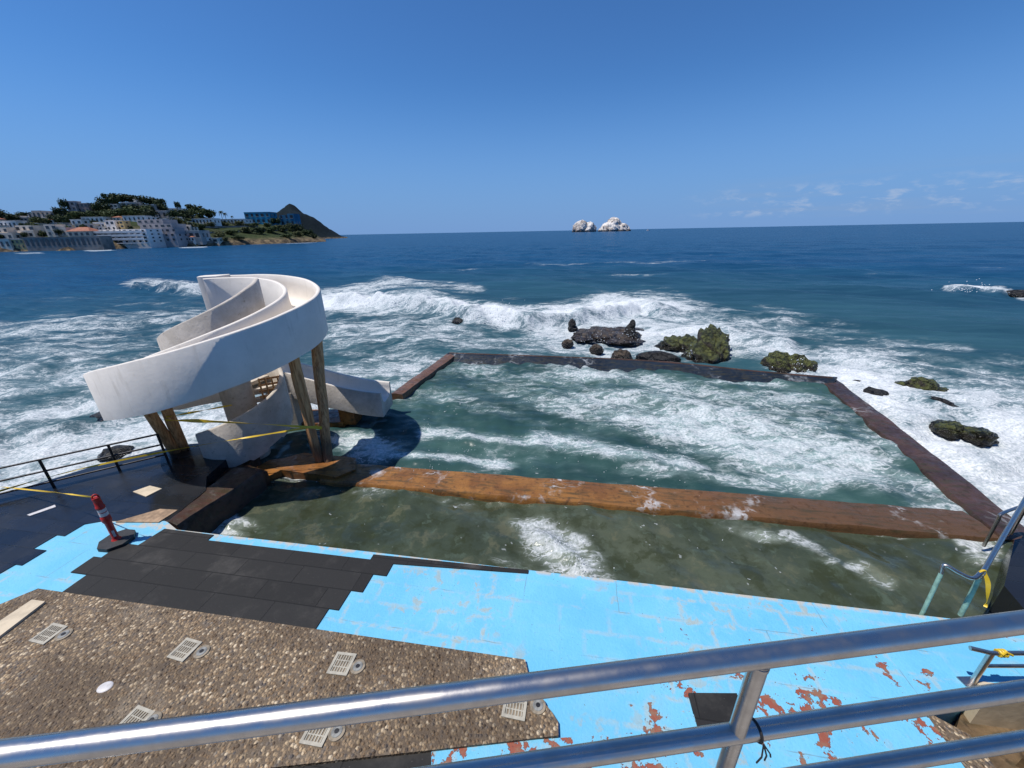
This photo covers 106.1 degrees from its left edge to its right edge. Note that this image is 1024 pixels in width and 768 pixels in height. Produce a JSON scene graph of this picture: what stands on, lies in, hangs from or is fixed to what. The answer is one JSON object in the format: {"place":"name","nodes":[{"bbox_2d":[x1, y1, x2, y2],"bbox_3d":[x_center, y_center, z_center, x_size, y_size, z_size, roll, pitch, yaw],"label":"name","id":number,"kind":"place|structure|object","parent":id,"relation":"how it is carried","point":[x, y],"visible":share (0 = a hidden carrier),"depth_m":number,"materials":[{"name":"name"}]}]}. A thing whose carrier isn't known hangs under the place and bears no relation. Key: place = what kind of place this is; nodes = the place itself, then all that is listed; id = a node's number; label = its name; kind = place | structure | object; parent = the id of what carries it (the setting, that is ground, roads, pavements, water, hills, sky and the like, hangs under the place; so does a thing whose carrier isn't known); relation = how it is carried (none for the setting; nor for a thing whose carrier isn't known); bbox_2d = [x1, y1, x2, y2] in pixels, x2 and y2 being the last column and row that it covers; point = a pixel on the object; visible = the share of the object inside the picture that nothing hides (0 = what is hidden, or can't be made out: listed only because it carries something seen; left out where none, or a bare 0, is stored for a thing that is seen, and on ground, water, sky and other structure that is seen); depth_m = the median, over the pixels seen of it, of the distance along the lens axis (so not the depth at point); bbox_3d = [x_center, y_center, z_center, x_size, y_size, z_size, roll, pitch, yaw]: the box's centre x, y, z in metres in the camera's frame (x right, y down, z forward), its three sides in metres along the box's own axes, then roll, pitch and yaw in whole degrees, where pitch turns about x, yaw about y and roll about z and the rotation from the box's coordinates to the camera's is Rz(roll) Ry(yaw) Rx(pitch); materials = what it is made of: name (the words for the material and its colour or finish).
{"place":"outdoors","nodes":[
{"label":"outdoors","id":0,"kind":"place"},
{"bbox_2d":[0,521,176,603],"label":"deck","id":1,"kind":"structure","parent":0,"point":[57,562],"depth_m":5.97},
{"bbox_2d":[91,494,135,552],"bbox_3d":[-6.445,2.140,6.115,0.434,0.946,0.434,2,22,7],"label":"traffic post","id":2,"kind":"object","parent":1,"relation":"on","point":[114,539],"visible":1,"depth_m":6.15,"materials":[{"name":"plastic"}]},
{"bbox_2d":[4,487,90,497],"bbox_3d":[-8.197,1.842,6.752,3.778,0.696,0.143,7,23,19],"label":"caution tape","id":3,"kind":"object","parent":2,"relation":"attached to","point":[47,491],"visible":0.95,"depth_m":6.99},
{"bbox_2d":[0,443,228,573],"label":"wet deck","id":4,"kind":"structure","parent":0,"point":[184,479],"depth_m":7.37,"materials":[{"name":"rubber"}]},
{"bbox_2d":[0,434,168,494],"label":"guard rail","id":5,"kind":"object","parent":4,"relation":"on","point":[50,480],"visible":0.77,"depth_m":7.83,"materials":[{"name":"metal"}]},
{"bbox_2d":[0,425,317,491],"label":"caution tape","id":6,"kind":"object","parent":5,"relation":"attached to","point":[149,454],"visible":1,"depth_m":8.12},
{"bbox_2d":[116,509,176,522],"bbox_3d":[-6.488,2.394,6.872,0.858,0.120,0.348,-1,22,0],"label":"concrete patch","id":7,"kind":"object","parent":4,"relation":"on","point":[157,516],"visible":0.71,"depth_m":6.80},
{"bbox_2d":[133,486,161,496],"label":"floor panel","id":8,"kind":"structure","parent":4,"relation":"on","point":[147,491],"depth_m":7.51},
{"bbox_2d":[83,274,392,467],"bbox_3d":[-6.152,-0.171,8.947,5.064,4.350,4.480,-1,22,0],"label":"water slide","id":9,"kind":"object","parent":4,"relation":"on","point":[240,343],"visible":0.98,"depth_m":8.29,"materials":[{"name":"white concrete"}]},
{"bbox_2d":[166,419,321,428],"bbox_3d":[-5.825,0.901,8.232,3.302,0.425,0.387,-1,22,0],"label":"caution tape","id":10,"kind":"object","parent":9,"relation":"attached to","point":[213,421],"visible":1,"depth_m":8.13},
{"bbox_2d":[0,203,325,251],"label":"hill","id":11,"kind":"structure","parent":0,"point":[265,237],"depth_m":284.10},
{"bbox_2d":[0,238,18,250],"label":"house","id":12,"kind":"structure","parent":11,"relation":"on","point":[6,244],"depth_m":207.04,"materials":[{"name":"white concrete"}]},
{"bbox_2d":[0,227,21,238],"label":"house","id":13,"kind":"structure","parent":11,"relation":"on","point":[7,232],"depth_m":213.75,"materials":[{"name":"white concrete"}]},
{"bbox_2d":[3,213,20,220],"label":"tree","id":14,"kind":"object","parent":11,"relation":"on","point":[11,216],"visible":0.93,"depth_m":240.61,"materials":[{"name":"green plant"}]},
{"bbox_2d":[0,220,26,226],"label":"house","id":15,"kind":"structure","parent":11,"relation":"on","point":[11,223],"depth_m":227.48,"materials":[{"name":"white concrete"}]},
{"bbox_2d":[10,239,26,249],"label":"house","id":16,"kind":"structure","parent":11,"relation":"on","point":[19,243],"depth_m":208.16,"materials":[{"name":"grey concrete"}]},
{"bbox_2d":[15,225,45,236],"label":"house","id":17,"kind":"structure","parent":11,"relation":"on","point":[31,230],"depth_m":218.10,"materials":[{"name":"white concrete"}]},
{"bbox_2d":[27,210,52,221],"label":"house","id":18,"kind":"structure","parent":11,"relation":"on","point":[39,213],"depth_m":245.79,"materials":[{"name":"white concrete"}]},
{"bbox_2d":[29,216,59,223],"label":"tree","id":19,"kind":"object","parent":11,"relation":"on","point":[43,220],"visible":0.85,"depth_m":237.02,"materials":[{"name":"green plant"}]},
{"bbox_2d":[43,224,75,236],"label":"house","id":20,"kind":"structure","parent":11,"relation":"on","point":[49,229],"depth_m":218.61,"materials":[{"name":"white concrete"}]},
{"bbox_2d":[51,206,68,216],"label":"tree","id":21,"kind":"object","parent":11,"relation":"on","point":[60,211],"visible":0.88,"depth_m":244.82,"materials":[{"name":"green plant"}]},
{"bbox_2d":[56,198,68,208],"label":"tree","id":22,"kind":"object","parent":11,"relation":"on","point":[61,203],"visible":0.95,"depth_m":257.14,"materials":[{"name":"green plant"}]},
{"bbox_2d":[53,214,74,222],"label":"tree","id":23,"kind":"object","parent":11,"relation":"on","point":[62,219],"visible":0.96,"depth_m":237.60,"materials":[{"name":"green plant"}]},
{"bbox_2d":[21,236,115,250],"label":"arcade building","id":24,"kind":"structure","parent":11,"relation":"on","point":[73,242],"depth_m":207.94,"materials":[{"name":"concrete"}]},
{"bbox_2d":[67,201,80,210],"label":"house","id":25,"kind":"structure","parent":11,"relation":"on","point":[73,205],"depth_m":260.27,"materials":[{"name":"grey concrete"}]},
{"bbox_2d":[69,219,89,224],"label":"house","id":26,"kind":"structure","parent":11,"relation":"on","point":[79,221],"depth_m":238.13,"materials":[{"name":"white concrete"}]},
{"bbox_2d":[66,227,97,235],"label":"house","id":27,"kind":"structure","parent":11,"relation":"on","point":[82,231],"depth_m":218.62,"materials":[{"name":"white tile"}]},
{"bbox_2d":[77,203,94,211],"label":"house","id":28,"kind":"structure","parent":11,"relation":"on","point":[82,207],"depth_m":262.21,"materials":[{"name":"grey brick"}]},
{"bbox_2d":[81,217,112,221],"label":"house","id":29,"kind":"structure","parent":11,"relation":"on","point":[99,219],"depth_m":247.11,"materials":[{"name":"white concrete"}]},
{"bbox_2d":[89,201,110,210],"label":"tree","id":30,"kind":"object","parent":11,"relation":"on","point":[97,205],"visible":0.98,"depth_m":263.89,"materials":[{"name":"green plant"}]},
{"bbox_2d":[100,193,122,203],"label":"tree","id":31,"kind":"object","parent":11,"relation":"on","point":[114,197],"visible":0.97,"depth_m":274.35,"materials":[{"name":"green plant"}]},
{"bbox_2d":[103,220,120,229],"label":"house","id":32,"kind":"structure","parent":11,"relation":"on","point":[111,224],"depth_m":233.42,"materials":[{"name":"white concrete"}]},
{"bbox_2d":[107,208,127,216],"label":"tree","id":33,"kind":"object","parent":11,"relation":"on","point":[114,212],"visible":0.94,"depth_m":252.45,"materials":[{"name":"green plant"}]},
{"bbox_2d":[117,220,130,228],"bbox_3d":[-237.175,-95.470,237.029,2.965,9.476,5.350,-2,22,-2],"label":"house","id":34,"kind":"structure","parent":11,"relation":"on","point":[123,224],"depth_m":234.42,"materials":[{"name":"paint"}]},
{"bbox_2d":[93,229,166,248],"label":"hotel","id":35,"kind":"structure","parent":11,"relation":"on","point":[139,238],"depth_m":224.32,"materials":[{"name":"white concrete"}]},
{"bbox_2d":[127,206,149,215],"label":"tree","id":36,"kind":"object","parent":11,"relation":"on","point":[135,212],"visible":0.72,"depth_m":259.36,"materials":[{"name":"green plant"}]},
{"bbox_2d":[122,215,156,221],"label":"house","id":37,"kind":"structure","parent":11,"relation":"on","point":[135,218],"depth_m":251.41,"materials":[{"name":"white concrete"}]},
{"bbox_2d":[139,209,157,216],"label":"tree","id":38,"kind":"object","parent":11,"relation":"on","point":[148,212],"visible":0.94,"depth_m":256.96,"materials":[{"name":"green plant"}]},
{"bbox_2d":[136,219,189,246],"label":"apartment building","id":39,"kind":"structure","parent":11,"relation":"on","point":[174,234],"depth_m":237.07,"materials":[{"name":"white concrete"}]},
{"bbox_2d":[166,210,185,218],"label":"tree","id":40,"kind":"object","parent":11,"relation":"on","point":[174,213],"visible":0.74,"depth_m":269.33,"materials":[{"name":"green plant"}]},
{"bbox_2d":[186,230,210,244],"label":"house","id":41,"kind":"structure","parent":11,"relation":"on","point":[200,236],"depth_m":246.98,"materials":[{"name":"white concrete"}]},
{"bbox_2d":[195,208,212,217],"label":"tree","id":42,"kind":"object","parent":11,"relation":"on","point":[204,212],"visible":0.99,"depth_m":307.40,"materials":[{"name":"green plant"}]},
{"bbox_2d":[191,218,221,225],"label":"house","id":43,"kind":"structure","parent":11,"relation":"on","point":[217,221],"depth_m":284.97,"materials":[{"name":"white concrete"}]},
{"bbox_2d":[220,219,252,223],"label":"house","id":44,"kind":"structure","parent":11,"relation":"on","point":[246,221],"depth_m":317.01,"materials":[{"name":"white concrete"}]},
{"bbox_2d":[243,212,278,225],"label":"blue building","id":45,"kind":"structure","parent":11,"relation":"on","point":[260,217],"depth_m":342.18,"materials":[{"name":"paint"}]},
{"bbox_2d":[279,214,301,224],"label":"blue building","id":46,"kind":"structure","parent":11,"relation":"on","point":[291,218],"depth_m":365.56,"materials":[{"name":"paint"}]},
{"bbox_2d":[0,588,558,767],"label":"pebble paving","id":47,"kind":"structure","parent":0,"point":[126,648],"depth_m":4.27,"materials":[{"name":"gravel"}]},
{"bbox_2d":[0,599,45,637],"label":"plank","id":48,"kind":"object","parent":47,"relation":"on","point":[11,621],"visible":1,"depth_m":5.00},
{"bbox_2d":[29,623,67,644],"bbox_3d":[-5.764,3.107,4.791,0.240,0.016,0.240,3,22,11],"label":"drain grate","id":49,"kind":"object","parent":47,"relation":"on","point":[48,634],"visible":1,"depth_m":4.79,"materials":[{"name":"beige plastic"}]},
{"bbox_2d":[54,628,73,641],"bbox_3d":[-5.559,3.109,4.775,0.170,0.032,0.170,-1,22,0],"label":"floor light","id":50,"kind":"object","parent":47,"relation":"on","point":[64,634],"visible":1,"depth_m":4.76,"materials":[{"name":"plastic"}]},
{"bbox_2d":[96,681,113,692],"bbox_3d":[-4.455,3.317,4.214,0.150,0.024,0.120,-1,22,0],"label":"cover plate","id":51,"kind":"object","parent":47,"relation":"on","point":[105,686],"visible":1,"depth_m":4.21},
{"bbox_2d":[119,705,154,723],"bbox_3d":[-3.833,3.422,3.902,0.240,0.016,0.240,5,22,14],"label":"drain grate","id":52,"kind":"object","parent":47,"relation":"on","point":[137,713],"visible":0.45,"depth_m":3.95,"materials":[{"name":"beige plastic"}]},
{"bbox_2d":[147,711,162,719],"bbox_3d":[-3.656,3.416,3.907,0.170,0.032,0.170,-1,22,0],"label":"floor light","id":53,"kind":"object","parent":47,"relation":"on","point":[157,715],"visible":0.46,"depth_m":3.94,"materials":[{"name":"plastic"}]},
{"bbox_2d":[167,637,202,662],"bbox_3d":[-3.887,3.157,4.575,0.240,0.016,0.240,4,22,13],"label":"drain grate","id":54,"kind":"object","parent":47,"relation":"on","point":[184,650],"visible":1,"depth_m":4.57,"materials":[{"name":"beige plastic"}]},
{"bbox_2d":[193,645,210,658],"bbox_3d":[-3.665,3.163,4.549,0.170,0.032,0.170,-1,22,0],"label":"floor light","id":55,"kind":"object","parent":47,"relation":"on","point":[201,651],"visible":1,"depth_m":4.54,"materials":[{"name":"plastic"}]},
{"bbox_2d":[299,728,330,747],"bbox_3d":[-1.918,3.424,3.803,0.240,0.016,0.240,2,22,8],"label":"drain grate","id":56,"kind":"object","parent":47,"relation":"on","point":[316,738],"visible":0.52,"depth_m":3.75,"materials":[{"name":"beige plastic"}]},
{"bbox_2d":[328,726,345,741],"bbox_3d":[-1.725,3.425,3.793,0.170,0.032,0.170,-1,22,0],"label":"floor light","id":57,"kind":"object","parent":47,"relation":"on","point":[335,734],"visible":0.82,"depth_m":3.77,"materials":[{"name":"plastic"}]},
{"bbox_2d":[326,652,356,675],"bbox_3d":[-1.941,3.191,4.393,0.240,0.016,0.240,2,22,7],"label":"drain grate","id":58,"kind":"object","parent":47,"relation":"on","point":[341,663],"visible":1,"depth_m":4.39,"materials":[{"name":"beige plastic"}]},
{"bbox_2d":[350,659,365,674],"bbox_3d":[-1.745,3.201,4.359,0.170,0.032,0.170,-1,22,0],"label":"floor light","id":59,"kind":"object","parent":47,"relation":"on","point":[358,666],"visible":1,"depth_m":4.35,"materials":[{"name":"plastic"}]},
{"bbox_2d":[501,701,526,721],"bbox_3d":[0.031,3.319,3.973,0.240,0.016,0.240,3,22,10],"label":"drain grate","id":60,"kind":"object","parent":47,"relation":"on","point":[515,711],"visible":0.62,"depth_m":3.93,"materials":[{"name":"beige plastic"}]},
{"bbox_2d":[530,699,545,714],"bbox_3d":[0.268,3.316,3.970,0.170,0.032,0.170,-1,22,0],"label":"floor light","id":61,"kind":"object","parent":47,"relation":"on","point":[537,707],"visible":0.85,"depth_m":3.95,"materials":[{"name":"plastic"}]},
{"bbox_2d":[276,204,346,238],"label":"headland","id":62,"kind":"structure","parent":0,"point":[317,227],"depth_m":651.75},
{"bbox_2d":[0,222,1023,525],"bbox_3d":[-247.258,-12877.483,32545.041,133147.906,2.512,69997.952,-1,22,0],"label":"sea","id":63,"kind":"structure","parent":0,"point":[884,306],"depth_m":27.41,"materials":[{"name":"liquid"}]},
{"bbox_2d":[97,445,133,461],"bbox_3d":[-10.433,1.867,10.163,0.641,0.506,0.746,16,27,37],"label":"rock","id":64,"kind":"object","parent":63,"relation":"on","point":[116,449],"visible":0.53,"depth_m":10.02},
{"bbox_2d":[166,467,267,532],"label":"pool wall","id":65,"kind":"structure","parent":63,"relation":"in","point":[221,500],"depth_m":7.46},
{"bbox_2d":[392,354,453,399],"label":"pool wall","id":66,"kind":"structure","parent":63,"relation":"in","point":[408,388],"depth_m":14.16,"materials":[{"name":"stone"}]},
{"bbox_2d":[561,339,573,348],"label":"rock","id":67,"kind":"object","parent":63,"relation":"on","point":[567,344],"visible":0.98,"depth_m":19.16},
{"bbox_2d":[568,319,577,331],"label":"rock","id":68,"kind":"object","parent":63,"relation":"on","point":[572,327],"visible":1,"depth_m":22.22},
{"bbox_2d":[140,278,1009,573],"bbox_3d":[-3.183,-3.518,21.344,76.988,1.270,31.796,2,22,8],"label":"sea spray","id":69,"kind":"object","parent":63,"relation":"on","point":[606,342],"visible":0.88,"depth_m":23.30,"materials":[{"name":"white"}]},
{"bbox_2d":[572,220,596,231],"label":"rock island","id":70,"kind":"object","parent":63,"relation":"on","point":[582,226],"visible":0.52,"depth_m":1229.45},
{"bbox_2d":[589,344,603,354],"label":"rock","id":71,"kind":"object","parent":63,"relation":"on","point":[596,349],"visible":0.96,"depth_m":18.16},
{"bbox_2d":[571,326,643,345],"bbox_3d":[5.237,-2.609,20.947,3.958,0.616,3.906,4,22,13],"label":"rock","id":72,"kind":"object","parent":63,"relation":"on","point":[611,335],"visible":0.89,"depth_m":20.19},
{"bbox_2d":[598,217,630,231],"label":"rock island","id":73,"kind":"object","parent":63,"relation":"on","point":[613,224],"visible":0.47,"depth_m":1227.06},
{"bbox_2d":[611,349,632,358],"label":"rock","id":74,"kind":"object","parent":63,"relation":"in","point":[621,354],"visible":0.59,"depth_m":16.97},
{"bbox_2d":[623,319,638,338],"bbox_3d":[6.300,-2.575,20.380,0.850,1.706,0.550,6,23,16],"label":"rock","id":75,"kind":"object","parent":63,"relation":"on","point":[630,327],"visible":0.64,"depth_m":20.12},
{"bbox_2d":[447,352,837,383],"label":"pool wall","id":76,"kind":"structure","parent":63,"relation":"in","point":[706,371],"depth_m":15.20,"materials":[{"name":"brown stone"}]},
{"bbox_2d":[635,351,680,361],"bbox_3d":[6.371,-1.080,16.816,1.909,0.697,0.920,7,23,20],"label":"rock","id":77,"kind":"object","parent":63,"relation":"in","point":[659,356],"visible":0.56,"depth_m":16.58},
{"bbox_2d":[320,464,998,541],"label":"pool wall","id":78,"kind":"structure","parent":63,"relation":"in","point":[874,519],"depth_m":7.59,"materials":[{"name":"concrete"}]},
{"bbox_2d":[654,324,729,363],"bbox_3d":[8.198,-1.516,17.785,3.276,2.217,3.712,9,24,24],"label":"rock","id":79,"kind":"object","parent":63,"relation":"on","point":[710,344],"visible":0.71,"depth_m":17.16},
{"bbox_2d":[760,351,817,372],"bbox_3d":[10.993,-0.591,15.299,1.950,1.388,1.435,5,22,15],"label":"rock","id":80,"kind":"object","parent":63,"relation":"on","point":[780,362],"visible":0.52,"depth_m":14.88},
{"bbox_2d":[863,386,888,395],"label":"rock","id":81,"kind":"object","parent":63,"relation":"on","point":[875,391],"visible":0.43,"depth_m":12.63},
{"bbox_2d":[894,377,948,391],"bbox_3d":[13.999,0.190,13.193,1.361,0.978,1.584,-19,28,-37],"label":"rock","id":82,"kind":"object","parent":63,"relation":"on","point":[922,383],"visible":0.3,"depth_m":12.92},
{"bbox_2d":[824,380,1023,541],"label":"pool wall","id":83,"kind":"structure","parent":63,"relation":"in","point":[969,498],"depth_m":8.49,"materials":[{"name":"brown stone"}]},
{"bbox_2d":[981,506,1023,546],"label":"grab rail","id":84,"kind":"object","parent":83,"relation":"on","point":[995,525],"visible":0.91,"depth_m":6.30,"materials":[{"name":"silver metal"}]},
{"bbox_2d":[930,396,958,406],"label":"rock","id":85,"kind":"object","parent":63,"relation":"on","point":[947,402],"visible":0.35,"depth_m":11.79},
{"bbox_2d":[929,419,999,447],"bbox_3d":[12.282,1.340,10.513,1.166,0.514,1.340,-17,26,-34],"label":"rock","id":86,"kind":"object","parent":63,"relation":"on","point":[950,430],"visible":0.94,"depth_m":10.32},
{"bbox_2d":[1006,290,1023,297],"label":"rock","id":87,"kind":"object","parent":63,"relation":"on","point":[1016,293],"visible":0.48,"depth_m":29.59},
{"bbox_2d":[0,0,1023,234],"label":"sky","id":88,"kind":"structure","parent":0,"point":[358,116],"materials":[{"name":"blue"}]},
{"bbox_2d":[180,530,1023,737],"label":"deck","id":89,"kind":"structure","parent":0,"point":[538,620],"depth_m":4.76,"materials":[{"name":"paint"}]},
{"bbox_2d":[63,529,528,628],"bbox_3d":[-3.190,2.841,5.483,6.731,0.034,1.386,2,22,9],"label":"rubber matting","id":90,"kind":"object","parent":89,"relation":"on","point":[187,570],"visible":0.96,"depth_m":5.59,"materials":[{"name":"rubber"}]},
{"bbox_2d":[292,752,430,767],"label":"rubber matting","id":91,"kind":"object","parent":89,"relation":"on","point":[413,760],"visible":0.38,"depth_m":3.59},
{"bbox_2d":[431,689,964,767],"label":"deck strip","id":92,"kind":"object","parent":89,"relation":"on","point":[833,745],"visible":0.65,"depth_m":3.67,"materials":[{"name":"blue paint"}]},
{"bbox_2d":[688,693,737,725],"bbox_3d":[2.098,3.336,3.925,0.549,0.034,0.327,-1,22,0],"label":"rubber mat","id":93,"kind":"object","parent":89,"relation":"on","point":[710,708],"visible":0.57,"depth_m":3.95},
{"bbox_2d":[919,496,1023,616],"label":"handrail","id":94,"kind":"object","parent":89,"relation":"on","point":[977,577],"visible":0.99,"depth_m":4.79,"materials":[{"name":"metal"}]},
{"bbox_2d":[983,573,990,607],"bbox_3d":[5.680,2.457,4.617,0.048,0.439,0.165,-10,23,-21],"label":"caution tape","id":95,"kind":"object","parent":94,"relation":"hanging from","point":[987,583],"visible":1,"depth_m":4.61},
{"bbox_2d":[956,646,1023,686],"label":"guard rail","id":96,"kind":"object","parent":89,"relation":"on","point":[979,671],"visible":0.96,"depth_m":4.02,"materials":[{"name":"silver metal"}]},
{"bbox_2d":[993,648,1013,657],"bbox_3d":[5.051,2.762,3.957,0.121,0.097,0.084,-1,22,0],"label":"tape knot","id":97,"kind":"object","parent":96,"relation":"attached to","point":[1004,653],"visible":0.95,"depth_m":3.93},
{"bbox_2d":[959,681,1023,729],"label":"concrete kerb","id":98,"kind":"structure","parent":89,"relation":"on","point":[1009,716],"depth_m":4.07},
{"bbox_2d":[210,477,1012,618],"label":"shallow pool water","id":99,"kind":"structure","parent":0,"point":[808,564],"depth_m":6.72,"materials":[{"name":"liquid"}]},
{"bbox_2d":[215,457,270,485],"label":"footing slab","id":100,"kind":"structure","parent":99,"relation":"in","point":[254,464],"depth_m":8.62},
{"bbox_2d":[261,361,968,514],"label":"pool water","id":101,"kind":"structure","parent":0,"point":[776,437],"depth_m":10.22,"materials":[{"name":"liquid"}]},
{"bbox_2d":[256,453,356,481],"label":"footing slab","id":102,"kind":"structure","parent":101,"relation":"in","point":[305,466],"depth_m":8.84,"materials":[{"name":"orange stone"}]},
{"bbox_2d":[301,409,346,426],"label":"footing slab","id":103,"kind":"structure","parent":101,"relation":"in","point":[334,420],"depth_m":11.17,"materials":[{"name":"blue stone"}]},
{"bbox_2d":[927,716,995,767],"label":"deck edge","id":104,"kind":"object","parent":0,"point":[948,731],"visible":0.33,"depth_m":3.70,"materials":[{"name":"concrete"}]},
{"bbox_2d":[953,713,1023,767],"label":"floor","id":105,"kind":"structure","parent":0,"point":[962,723],"depth_m":4.08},
{"bbox_2d":[989,538,1023,613],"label":"wet deck","id":106,"kind":"structure","parent":0,"point":[1008,593],"depth_m":5.43,"materials":[{"name":"rubber"}]},
{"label":"promenade","id":107,"kind":"structure","parent":0,"visible":0},
{"bbox_2d":[0,610,1023,767],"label":"railing","id":108,"kind":"object","parent":107,"relation":"on","point":[756,662],"visible":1,"depth_m":0.76,"materials":[{"name":"silver metal"}]},
{"bbox_2d":[752,718,770,763],"bbox_3d":[0.556,0.792,0.861,0.033,0.084,0.060,-1,22,0],"label":"cable tie","id":109,"kind":"object","parent":108,"relation":"attached to","point":[764,747],"visible":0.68,"depth_m":0.84,"materials":[{"name":"plastic"}]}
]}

